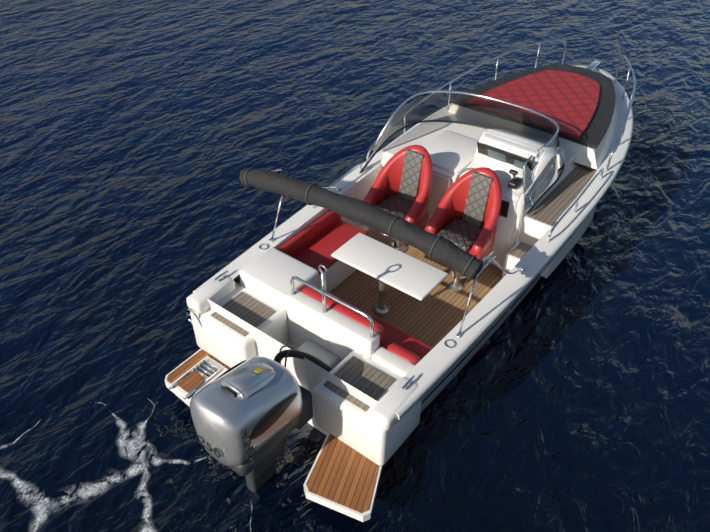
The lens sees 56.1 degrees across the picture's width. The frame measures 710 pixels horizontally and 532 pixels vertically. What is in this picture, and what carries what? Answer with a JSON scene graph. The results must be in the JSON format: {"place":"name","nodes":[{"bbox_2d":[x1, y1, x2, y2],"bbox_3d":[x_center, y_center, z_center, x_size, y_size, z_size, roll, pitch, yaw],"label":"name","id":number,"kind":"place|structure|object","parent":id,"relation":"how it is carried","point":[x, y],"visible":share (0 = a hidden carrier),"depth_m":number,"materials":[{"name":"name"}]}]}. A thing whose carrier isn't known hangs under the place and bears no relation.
{"place":"outdoors","nodes":[
{"label":"outdoors","id":0,"kind":"place"},
{"bbox_2d":[285,340,314,420],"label":"well floor","id":1,"kind":"structure","parent":0,"point":[291,344],"depth_m":6.60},
{"bbox_2d":[297,339,339,368],"bbox_3d":[-0.367,0.913,6.334,0.400,0.220,0.260,26,46,28],"label":"grey well box","id":2,"kind":"object","parent":1,"relation":"on","point":[326,356],"visible":0.35,"depth_m":6.28,"materials":[{"name":"grey plastic"}]},
{"bbox_2d":[0,0,709,531],"bbox_3d":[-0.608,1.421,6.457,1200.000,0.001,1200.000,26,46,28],"label":"sea water","id":3,"kind":"structure","parent":0,"point":[136,136],"depth_m":8.25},
{"bbox_2d":[194,65,586,298],"bbox_3d":[0.955,-0.869,8.572,1.322,1.580,6.800,26,46,28],"label":"gunwale","id":4,"kind":"object","parent":3,"relation":"on","point":[293,223],"visible":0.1,"depth_m":7.24,"materials":[{"name":"white plastic"}]},
{"bbox_2d":[190,281,288,367],"bbox_3d":[-1.126,0.616,6.581,0.766,0.520,0.610,26,46,28],"label":"stern hull section","id":5,"kind":"object","parent":4,"relation":"on","point":[223,343],"visible":0.48,"depth_m":6.37,"materials":[{"name":"white plastic"}]},
{"bbox_2d":[185,309,201,327],"bbox_3d":[-1.546,0.522,6.445,0.217,0.310,0.076,26,46,28],"label":"corner handle","id":6,"kind":"object","parent":5,"relation":"attached to","point":[193,313],"visible":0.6,"depth_m":6.36,"materials":[{"name":"silver metal"}]},
{"bbox_2d":[186,274,234,313],"bbox_3d":[-1.401,0.266,6.494,0.200,0.150,0.500,26,46,28],"label":"gunwale","id":7,"kind":"object","parent":5,"relation":"on","point":[197,301],"visible":0.96,"depth_m":6.41,"materials":[{"name":"white plastic"}]},
{"bbox_2d":[214,270,228,280],"bbox_3d":[-1.311,0.095,6.524,0.021,0.027,0.183,26,46,28],"label":"cleat","id":8,"kind":"object","parent":7,"relation":"on","point":[219,276],"visible":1,"depth_m":6.51,"materials":[{"name":"silver metal"}]},
{"bbox_2d":[211,292,275,336],"bbox_3d":[-1.068,0.452,6.362,0.456,0.012,0.420,26,46,28],"label":"deck planking","id":9,"kind":"object","parent":5,"relation":"on","point":[250,310],"visible":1,"depth_m":6.36,"materials":[{"name":"brown wood"}]},
{"bbox_2d":[312,164,361,207],"bbox_3d":[-0.196,-0.947,7.701,0.027,0.164,0.934,25,46,27],"label":"cockpit rail","id":10,"kind":"object","parent":4,"relation":"on","point":[342,176],"visible":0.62,"depth_m":7.73,"materials":[{"name":"silver metal"}]},
{"bbox_2d":[239,168,482,279],"bbox_3d":[-0.045,-0.495,6.323,2.754,0.338,0.335,26,46,28],"label":"folded bimini top","id":11,"kind":"object","parent":4,"relation":"on","point":[447,252],"visible":0.96,"depth_m":6.11,"materials":[{"name":"black fabric"}]},
{"bbox_2d":[244,168,253,186],"bbox_3d":[-1.073,-0.918,6.911,0.075,0.192,0.198,26,46,28],"label":"strap","id":12,"kind":"object","parent":11,"relation":"attached to","point":[245,177],"visible":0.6,"depth_m":6.85,"materials":[{"name":"grey fabric"}]},
{"bbox_2d":[271,195,282,238],"bbox_3d":[-0.801,-0.508,6.858,0.023,0.607,0.022,1,37,-25],"label":"support pole","id":13,"kind":"object","parent":11,"relation":"attached to","point":[278,211],"visible":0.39,"depth_m":6.85,"materials":[{"name":"silver metal"}]},
{"bbox_2d":[305,183,318,204],"bbox_3d":[-0.414,-0.700,6.506,0.031,0.222,0.223,24,46,27],"label":"strap","id":14,"kind":"object","parent":11,"relation":"attached to","point":[310,186],"visible":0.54,"depth_m":6.43,"materials":[{"name":"grey fabric"}]},
{"bbox_2d":[388,216,401,237],"bbox_3d":[0.367,-0.354,6.071,0.029,0.219,0.219,26,46,28],"label":"strap","id":15,"kind":"object","parent":11,"relation":"attached to","point":[391,226],"visible":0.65,"depth_m":5.99,"materials":[{"name":"grey fabric"}]},
{"bbox_2d":[429,235,443,258],"bbox_3d":[0.721,-0.166,5.896,0.048,0.235,0.236,26,46,28],"label":"strap","id":16,"kind":"object","parent":11,"relation":"attached to","point":[434,243],"visible":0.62,"depth_m":5.80,"materials":[{"name":"grey fabric"}]},
{"bbox_2d":[462,255,475,276],"bbox_3d":[0.993,-0.001,5.790,0.066,0.214,0.218,26,46,28],"label":"strap","id":17,"kind":"object","parent":11,"relation":"attached to","point":[469,262],"visible":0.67,"depth_m":5.70,"materials":[{"name":"grey fabric"}]},
{"bbox_2d":[447,82,451,109],"bbox_3d":[1.269,-2.285,8.950,0.022,0.416,0.022,27,47,28],"label":"railing post","id":18,"kind":"object","parent":4,"relation":"on","point":[449,97],"visible":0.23,"depth_m":8.96,"materials":[{"name":"silver metal"}]},
{"bbox_2d":[361,94,562,211],"bbox_3d":[1.344,-1.378,7.772,2.041,0.685,1.578,26,46,28],"label":"windscreen","id":19,"kind":"object","parent":4,"relation":"on","point":[546,179],"visible":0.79,"depth_m":7.48,"materials":[{"name":"clear glass"}]},
{"bbox_2d":[359,120,564,214],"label":"windshield trim","id":20,"kind":"structure","parent":19,"relation":"attached to","point":[544,193],"depth_m":8.21,"materials":[{"name":"silver metal"}]},
{"bbox_2d":[372,90,558,196],"bbox_3d":[1.336,-1.495,7.667,1.911,0.465,1.273,26,46,28],"label":"windshield frame","id":21,"kind":"object","parent":19,"relation":"attached to","point":[490,98],"visible":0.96,"depth_m":7.77,"materials":[{"name":"silver metal"}]},
{"bbox_2d":[366,40,566,168],"bbox_3d":[1.484,-2.313,8.912,3.857,0.666,0.365,-28,47,-30],"label":"bow rail","id":22,"kind":"object","parent":4,"relation":"on","point":[441,87],"visible":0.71,"depth_m":9.07,"materials":[{"name":"silver metal"}]},
{"bbox_2d":[494,57,498,79],"bbox_3d":[1.989,-2.734,9.380,0.021,0.449,0.022,-20,44,-22],"label":"railing post","id":23,"kind":"object","parent":4,"relation":"on","point":[496,68],"visible":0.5,"depth_m":9.33,"materials":[{"name":"silver metal"}]},
{"bbox_2d":[534,43,540,67],"bbox_3d":[2.629,-2.997,9.611,0.023,0.468,0.022,28,47,27],"label":"railing post","id":24,"kind":"object","parent":4,"relation":"on","point":[537,55],"visible":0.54,"depth_m":9.57,"materials":[{"name":"silver metal"}]},
{"bbox_2d":[378,68,632,424],"bbox_3d":[1.994,-0.354,7.953,1.322,1.580,6.800,26,46,28],"label":"gunwale","id":25,"kind":"object","parent":3,"relation":"in","point":[438,367],"visible":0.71,"depth_m":6.53,"materials":[{"name":"white plastic"}]},
{"bbox_2d":[193,291,398,434],"bbox_3d":[-0.608,1.210,6.282,2.436,1.310,0.001,26,46,28],"label":"transom","id":26,"kind":"object","parent":25,"relation":"attached to","point":[309,375],"visible":0.33,"depth_m":5.97,"materials":[{"name":"white plastic"}]},
{"bbox_2d":[188,345,332,491],"bbox_3d":[-0.652,1.295,5.732,0.615,1.652,1.499,26,46,28],"label":"outboard motor","id":27,"kind":"object","parent":26,"relation":"attached to","point":[250,415],"visible":0.92,"depth_m":5.04,"materials":[{"name":"silver metal"}]},
{"bbox_2d":[273,164,424,248],"bbox_3d":[0.800,-0.252,7.431,2.200,0.731,3.700,26,46,28],"label":"hull side panel","id":28,"kind":"object","parent":25,"relation":"on","point":[360,189],"visible":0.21,"depth_m":7.91,"materials":[{"name":"white plastic"}]},
{"bbox_2d":[239,248,318,310],"bbox_3d":[-0.759,0.296,6.826,0.647,0.660,0.520,26,46,28],"label":"storage box","id":29,"kind":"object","parent":28,"relation":"on","point":[269,274],"depth_m":6.58,"materials":[{"name":"white plastic"}]},
{"bbox_2d":[286,289,379,361],"bbox_3d":[-0.219,0.702,6.322,1.020,0.680,0.160,26,46,28],"label":"bench back","id":30,"kind":"object","parent":28,"relation":"on","point":[341,336],"visible":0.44,"depth_m":6.17,"materials":[{"name":"white plastic"}]},
{"bbox_2d":[321,271,326,312],"bbox_3d":[-0.280,0.248,5.991,0.038,0.500,0.036,26,46,28],"label":"ski pole","id":31,"kind":"object","parent":30,"relation":"on","point":[323,286],"visible":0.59,"depth_m":5.96,"materials":[{"name":"silver metal"}]},
{"bbox_2d":[318,265,326,273],"bbox_3d":[-0.280,0.029,5.809,0.098,0.098,0.016,26,46,28],"label":"ring","id":32,"kind":"object","parent":31,"relation":"attached to","point":[325,268],"visible":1,"depth_m":5.80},
{"bbox_2d":[290,276,373,338],"bbox_3d":[-0.221,0.363,6.027,0.964,0.277,0.032,26,46,28],"label":"grab rail","id":33,"kind":"object","parent":30,"relation":"on","point":[338,300],"visible":0.9,"depth_m":5.91,"materials":[{"name":"silver metal"}]},
{"bbox_2d":[372,347,414,376],"bbox_3d":[0.345,1.035,6.031,0.407,0.540,0.160,26,46,28],"label":"bench back","id":34,"kind":"object","parent":28,"relation":"on","point":[393,362],"visible":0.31,"depth_m":5.85,"materials":[{"name":"white plastic"}]},
{"bbox_2d":[329,229,502,347],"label":"cockpit floor","id":35,"kind":"structure","parent":28,"relation":"on","point":[433,318],"depth_m":7.25,"materials":[{"name":"brown wood"}]},
{"bbox_2d":[319,260,356,291],"bbox_3d":[-0.342,-0.021,7.458,0.460,0.340,1.060,26,46,28],"label":"bench base","id":36,"kind":"object","parent":35,"relation":"on","point":[338,272],"depth_m":7.31,"materials":[{"name":"white plastic"}]},
{"bbox_2d":[277,210,340,255],"bbox_3d":[-0.496,-0.351,7.339,0.070,0.200,1.040,26,46,28],"label":"bench back","id":37,"kind":"object","parent":36,"relation":"on","point":[308,235],"visible":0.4,"depth_m":7.29,"materials":[{"name":"red leather"}]},
{"bbox_2d":[291,220,367,275],"bbox_3d":[-0.334,-0.179,7.319,0.440,0.090,1.040,26,46,28],"label":"bench cushion","id":38,"kind":"object","parent":36,"relation":"on","point":[319,250],"visible":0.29,"depth_m":7.30,"materials":[{"name":"red leather"}]},
{"bbox_2d":[373,305,389,315],"bbox_3d":[0.283,0.457,7.110,0.200,0.050,0.200,26,46,28],"label":"table base","id":39,"kind":"object","parent":35,"relation":"on","point":[381,312],"visible":0.83,"depth_m":7.07,"materials":[{"name":"silver metal"}]},
{"bbox_2d":[378,280,385,308],"bbox_3d":[0.283,0.203,6.899,0.070,0.710,0.068,26,46,28],"label":"table leg","id":40,"kind":"object","parent":35,"relation":"on","point":[382,290],"visible":0.39,"depth_m":6.94,"materials":[{"name":"silver metal"}]},
{"bbox_2d":[331,233,447,300],"bbox_3d":[0.332,-0.013,6.588,1.090,0.035,0.470,26,46,28],"label":"table top","id":41,"kind":"object","parent":40,"relation":"on","point":[402,272],"visible":1,"depth_m":6.55,"materials":[{"name":"white plastic"}]},
{"bbox_2d":[363,145,432,252],"bbox_3d":[0.519,-0.699,7.586,0.670,1.220,0.738,26,46,28],"label":"seat","id":42,"kind":"object","parent":35,"relation":"on","point":[401,186],"visible":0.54,"depth_m":7.50,"materials":[{"name":"red leather"}]},
{"bbox_2d":[446,281,464,292],"bbox_3d":[1.119,0.216,7.400,0.220,0.050,0.220,26,46,28],"label":"seat pedestal base","id":43,"kind":"object","parent":35,"relation":"on","point":[451,287],"visible":0.79,"depth_m":7.36,"materials":[{"name":"silver metal"}]},
{"bbox_2d":[453,269,459,285],"bbox_3d":[1.119,-0.003,7.218,0.070,0.620,0.068,26,46,28],"label":"pedestal","id":44,"kind":"object","parent":35,"relation":"on","point":[456,278],"visible":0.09,"depth_m":7.30,"materials":[{"name":"silver metal"}]},
{"bbox_2d":[425,167,501,279],"bbox_3d":[1.200,-0.395,7.219,0.670,1.220,0.738,26,46,28],"label":"seat","id":45,"kind":"object","parent":35,"relation":"on","point":[469,224],"visible":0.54,"depth_m":7.12,"materials":[{"name":"red leather"}]},
{"bbox_2d":[462,129,564,267],"bbox_3d":[1.810,-0.916,7.745,0.740,1.350,1.210,26,46,28],"label":"console","id":46,"kind":"object","parent":35,"relation":"on","point":[505,236],"visible":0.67,"depth_m":7.29,"materials":[{"name":"white plastic"}]},
{"bbox_2d":[455,168,474,200],"bbox_3d":[1.244,-0.877,7.189,0.368,0.334,0.170,26,46,28],"label":"wheel rim","id":47,"kind":"object","parent":46,"relation":"attached to","point":[461,172],"visible":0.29,"depth_m":7.20,"materials":[{"name":"silver metal"}]},
{"bbox_2d":[499,200,509,217],"bbox_3d":[1.587,-0.630,7.205,0.160,0.200,0.012,26,46,28],"label":"switch panel","id":48,"kind":"object","parent":46,"relation":"attached to","point":[504,209],"visible":0.56,"depth_m":7.18,"materials":[{"name":"black plastic"}]},
{"bbox_2d":[477,142,532,170],"bbox_3d":[1.628,-1.162,7.236,0.660,0.250,0.016,26,69,28],"label":"instrument panel","id":49,"kind":"object","parent":46,"relation":"on","point":[484,148],"visible":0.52,"depth_m":7.18,"materials":[{"name":"black plastic"}]},
{"bbox_2d":[488,149,505,162],"bbox_3d":[1.552,-1.196,7.271,0.220,0.150,0.012,26,69,28],"label":"screen","id":50,"kind":"object","parent":49,"relation":"attached to","point":[497,156],"visible":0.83,"depth_m":7.26,"materials":[{"name":"grey glass"}]},
{"bbox_2d":[482,133,539,156],"bbox_3d":[1.681,-1.310,7.202,0.660,0.030,0.100,26,46,28],"label":"dashboard top","id":51,"kind":"object","parent":46,"relation":"on","point":[509,144],"visible":0.98,"depth_m":7.18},
{"bbox_2d":[508,177,521,188],"bbox_3d":[1.707,-0.888,7.108,0.100,0.070,0.160,26,46,28],"label":"throttle control","id":52,"kind":"object","parent":46,"relation":"on","point":[512,184],"visible":0.85,"depth_m":7.06,"materials":[{"name":"black plastic"}]},
{"bbox_2d":[514,160,523,168],"bbox_3d":[1.773,-1.083,7.143,0.140,0.120,0.012,26,69,28],"label":"screen","id":53,"kind":"object","parent":46,"relation":"on","point":[518,164],"visible":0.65,"depth_m":7.14,"materials":[{"name":"grey glass"}]},
{"bbox_2d":[381,109,576,243],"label":"bridge deck","id":54,"kind":"structure","parent":28,"relation":"on","point":[423,134],"depth_m":8.29,"materials":[{"name":"white plastic"}]},
{"bbox_2d":[426,173,449,225],"bbox_3d":[0.859,-0.796,7.969,0.560,0.780,0.020,26,46,28],"label":"companion door","id":55,"kind":"structure","parent":54,"relation":"attached to","point":[439,186],"depth_m":7.78,"materials":[{"name":"plastic"}]},
{"bbox_2d":[424,130,478,173],"bbox_3d":[1.154,-1.378,7.981,0.620,0.040,0.780,26,46,28],"label":"companion hatch","id":56,"kind":"object","parent":54,"relation":"on","point":[450,151],"visible":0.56,"depth_m":7.95,"materials":[{"name":"white plastic"}]},
{"bbox_2d":[502,241,529,277],"bbox_3d":[1.872,-0.016,7.452,0.299,0.340,0.300,26,46,28],"label":"step","id":57,"kind":"object","parent":28,"relation":"on","point":[511,262],"visible":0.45,"depth_m":7.36,"materials":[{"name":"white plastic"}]},
{"bbox_2d":[510,242,531,258],"bbox_3d":[1.875,-0.152,7.344,0.238,0.007,0.270,26,46,28],"label":"step pad","id":58,"kind":"object","parent":57,"relation":"on","point":[520,250],"visible":0.6,"depth_m":7.36,"materials":[{"name":"brown wood"}]},
{"bbox_3d":[0.077,0.801,6.469,1.427,0.340,0.440,26,46,28],"label":"bench","id":59,"kind":"object","parent":28,"relation":"on","visible":0},
{"bbox_2d":[299,285,383,343],"bbox_3d":[-0.145,0.460,6.245,0.980,0.250,0.160,26,46,28],"label":"bolster","id":60,"kind":"object","parent":59,"relation":"on","point":[342,309],"visible":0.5,"depth_m":6.12,"materials":[{"name":"red leather"}]},
{"bbox_2d":[386,343,419,364],"bbox_3d":[0.427,0.851,5.994,0.347,0.250,0.160,26,46,28],"label":"bolster","id":61,"kind":"object","parent":59,"relation":"on","point":[404,353],"visible":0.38,"depth_m":5.90,"materials":[{"name":"red leather"}]},
{"bbox_2d":[313,350,421,465],"bbox_3d":[0.112,1.229,5.844,0.766,0.520,0.610,26,46,28],"label":"stern hull section","id":62,"kind":"object","parent":25,"relation":"on","point":[350,424],"visible":0.67,"depth_m":5.64,"materials":[{"name":"white plastic"}]},
{"bbox_2d":[323,356,394,411],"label":"flooring","id":63,"kind":"structure","parent":62,"relation":"on","point":[365,378],"depth_m":5.71,"materials":[{"name":"brown wood"}]},
{"bbox_2d":[370,377,417,430],"bbox_3d":[0.332,1.124,5.461,0.200,0.150,0.500,26,46,28],"label":"gunwale","id":64,"kind":"object","parent":62,"relation":"on","point":[383,415],"visible":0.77,"depth_m":5.36,"materials":[{"name":"white plastic"}]},
{"bbox_2d":[401,375,414,390],"bbox_3d":[0.437,0.961,5.482,0.021,0.027,0.183,26,46,28],"label":"cleat","id":65,"kind":"object","parent":64,"relation":"on","point":[408,382],"visible":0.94,"depth_m":5.47,"materials":[{"name":"silver metal"}]},
{"bbox_2d":[444,339,455,347],"bbox_3d":[0.837,0.686,5.871,0.102,0.014,0.102,26,46,28],"label":"rod holder","id":66,"kind":"object","parent":25,"relation":"on","point":[448,346],"visible":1,"depth_m":5.87,"materials":[{"name":"silver metal"}]},
{"bbox_2d":[453,67,617,168],"bbox_3d":[2.797,-2.285,9.092,2.132,0.256,2.480,26,46,28],"label":"foredeck","id":67,"kind":"object","parent":25,"relation":"on","point":[601,150],"visible":0.15,"depth_m":8.21,"materials":[{"name":"white plastic"}]},
{"bbox_2d":[448,105,596,169],"bbox_3d":[2.038,-1.659,8.338,2.132,0.256,0.001,26,46,28],"label":"bulkhead","id":68,"kind":"object","parent":67,"relation":"attached to","point":[585,156],"visible":0.38,"depth_m":8.21,"materials":[{"name":"white plastic"}]},
{"bbox_2d":[452,64,615,148],"bbox_3d":[2.668,-2.299,8.865,1.969,0.085,2.020,26,46,28],"label":"sunpad","id":69,"kind":"object","parent":67,"relation":"on","point":[566,102],"depth_m":8.63,"materials":[{"name":"red leather"}]},
{"bbox_2d":[586,60,600,70],"bbox_3d":[3.446,-2.884,9.684,0.100,0.080,0.420,26,46,28],"label":"bow roller","id":70,"kind":"object","parent":67,"relation":"on","point":[594,65],"visible":0.56,"depth_m":9.67,"materials":[{"name":"silver metal"}]},
{"bbox_2d":[519,164,595,277],"bbox_3d":[2.437,-0.555,7.834,0.410,0.680,1.400,26,46,28],"label":"boat hull","id":71,"kind":"object","parent":25,"relation":"on","point":[532,232],"visible":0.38,"depth_m":7.49,"materials":[{"name":"white plastic"}]},
{"bbox_2d":[527,165,595,225],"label":"side deck flooring","id":72,"kind":"structure","parent":71,"relation":"on","point":[553,205],"depth_m":7.58,"materials":[{"name":"brown wood"}]},
{"bbox_2d":[547,168,603,241],"bbox_3d":[2.448,-0.702,7.309,0.037,0.236,1.449,26,46,28],"label":"hand rail","id":73,"kind":"object","parent":25,"relation":"on","point":[575,202],"visible":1,"depth_m":7.19,"materials":[{"name":"silver metal"}]},
{"bbox_2d":[605,55,635,171],"bbox_3d":[3.417,-2.024,8.512,0.203,0.599,2.304,12,41,14],"label":"bow railing","id":74,"kind":"object","parent":25,"relation":"on","point":[625,121],"visible":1,"depth_m":8.16,"materials":[{"name":"silver metal"}]},
{"bbox_2d":[618,122,626,144],"bbox_3d":[3.295,-1.669,8.170,0.022,0.414,0.022,26,46,28],"label":"railing post","id":75,"kind":"object","parent":25,"relation":"on","point":[622,135],"visible":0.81,"depth_m":8.22,"materials":[{"name":"silver metal"}]},
{"bbox_2d":[622,67,629,98],"bbox_3d":[3.661,-2.470,8.979,0.022,0.467,0.022,24,45,30],"label":"railing post","id":76,"kind":"object","parent":25,"relation":"on","point":[626,83],"visible":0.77,"depth_m":8.98,"materials":[{"name":"silver metal"}]},
{"bbox_2d":[326,291,432,360],"bbox_3d":[0.083,0.634,6.340,1.387,0.090,0.440,26,46,28],"label":"bench cushion","id":77,"kind":"object","parent":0,"point":[419,348],"visible":0.06,"depth_m":6.20,"materials":[{"name":"red leather"}]},
{"bbox_2d":[458,274,477,333],"bbox_3d":[0.990,0.346,5.846,0.022,0.613,0.023,22,22,24],"label":"bimini support pole","id":78,"kind":"object","parent":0,"point":[467,306],"visible":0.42,"depth_m":5.83,"materials":[{"name":"silver metal"}]},
{"bbox_2d":[478,256,495,274],"bbox_3d":[1.183,0.001,6.023,0.092,0.161,0.507,26,46,28],"label":"bimini support pole","id":79,"kind":"object","parent":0,"point":[486,264],"visible":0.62,"depth_m":6.02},
{"bbox_2d":[483,250,494,263],"bbox_3d":[1.169,-0.055,5.941,0.082,0.131,0.446,26,46,28],"label":"bimini frame tube","id":80,"kind":"object","parent":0,"point":[488,256],"visible":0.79,"depth_m":5.97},
{"bbox_2d":[482,257,523,273],"bbox_3d":[1.354,0.024,6.200,0.179,0.523,0.907,26,46,28],"label":"handrail","id":81,"kind":"object","parent":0,"point":[501,267],"visible":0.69,"depth_m":6.15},
{"bbox_2d":[509,169,517,174],"bbox_3d":[1.652,-0.977,6.942,0.090,0.035,0.050,26,46,28],"label":"throttle lever","id":82,"kind":"object","parent":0,"point":[513,172],"visible":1,"depth_m":6.92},
{"bbox_3d":[-1.415,1.092,6.634,0.300,0.160,0.450,26,46,28],"label":"platform strut","id":83,"kind":"object","parent":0,"visible":0},
{"bbox_2d":[165,349,200,406],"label":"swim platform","id":84,"kind":"structure","parent":83,"relation":"on","point":[180,396],"depth_m":6.36,"materials":[{"name":"white plastic"}]},
{"bbox_2d":[167,349,229,383],"bbox_3d":[-1.442,1.034,6.448,0.530,0.007,0.642,26,46,28],"label":"teak platform","id":85,"kind":"object","parent":84,"relation":"on","point":[186,366],"visible":0.3,"depth_m":6.51,"materials":[{"name":"brown wood"}]},
{"bbox_2d":[170,356,227,400],"bbox_3d":[-1.492,1.073,6.384,0.300,0.030,0.480,26,46,28],"label":"ladder tray","id":86,"kind":"object","parent":85,"relation":"on","point":[181,391],"visible":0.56,"depth_m":6.41,"materials":[{"name":"white plastic"}]},
{"bbox_2d":[169,357,208,388],"bbox_3d":[-1.589,1.026,6.393,0.026,0.026,0.480,26,46,28],"label":"ladder rail","id":87,"kind":"object","parent":86,"relation":"on","point":[183,377],"visible":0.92,"depth_m":6.35,"materials":[{"name":"silver metal"}]},
{"bbox_2d":[177,371,205,392],"bbox_3d":[-1.547,1.099,6.313,0.170,0.012,0.220,26,46,28],"label":"swim platform decking","id":88,"kind":"object","parent":86,"relation":"on","point":[189,383],"visible":0.79,"depth_m":6.31,"materials":[{"name":"brown wood"}]},
{"bbox_2d":[193,368,208,378],"bbox_3d":[-1.476,1.030,6.373,0.200,0.024,0.024,26,46,28],"label":"ladder rung","id":89,"kind":"object","parent":86,"relation":"on","point":[200,373],"visible":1,"depth_m":6.36,"materials":[{"name":"silver metal"}]},
{"bbox_2d":[183,367,222,398],"bbox_3d":[-1.431,1.104,6.299,0.026,0.026,0.480,26,46,28],"label":"ladder rail","id":90,"kind":"object","parent":86,"relation":"on","point":[201,384],"visible":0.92,"depth_m":6.28,"materials":[{"name":"silver metal"}]},
{"bbox_2d":[196,365,211,375],"bbox_3d":[-1.449,1.007,6.401,0.200,0.024,0.024,26,46,28],"label":"ladder rung","id":91,"kind":"object","parent":86,"relation":"on","point":[203,370],"visible":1,"depth_m":6.39,"materials":[{"name":"silver metal"}]},
{"bbox_2d":[200,362,214,372],"bbox_3d":[-1.421,0.984,6.428,0.200,0.024,0.024,26,46,28],"label":"ladder rung","id":92,"kind":"object","parent":86,"relation":"on","point":[207,367],"visible":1,"depth_m":6.42,"materials":[{"name":"silver metal"}]},
{"bbox_2d":[203,359,218,369],"bbox_3d":[-1.394,0.961,6.455,0.200,0.024,0.024,26,46,28],"label":"ladder rung","id":93,"kind":"object","parent":86,"relation":"on","point":[210,364],"visible":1,"depth_m":6.45,"materials":[{"name":"silver metal"}]},
{"bbox_3d":[-0.071,1.757,5.834,0.300,0.160,0.450,26,46,28],"label":"starboard platform strut","id":94,"kind":"object","parent":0,"visible":0},
{"bbox_2d":[303,433,382,521],"bbox_3d":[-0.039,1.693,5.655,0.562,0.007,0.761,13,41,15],"label":"teak platform","id":95,"kind":"object","parent":94,"relation":"on","point":[343,474],"visible":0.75,"depth_m":5.57,"materials":[{"name":"brown wood"}]}
]}

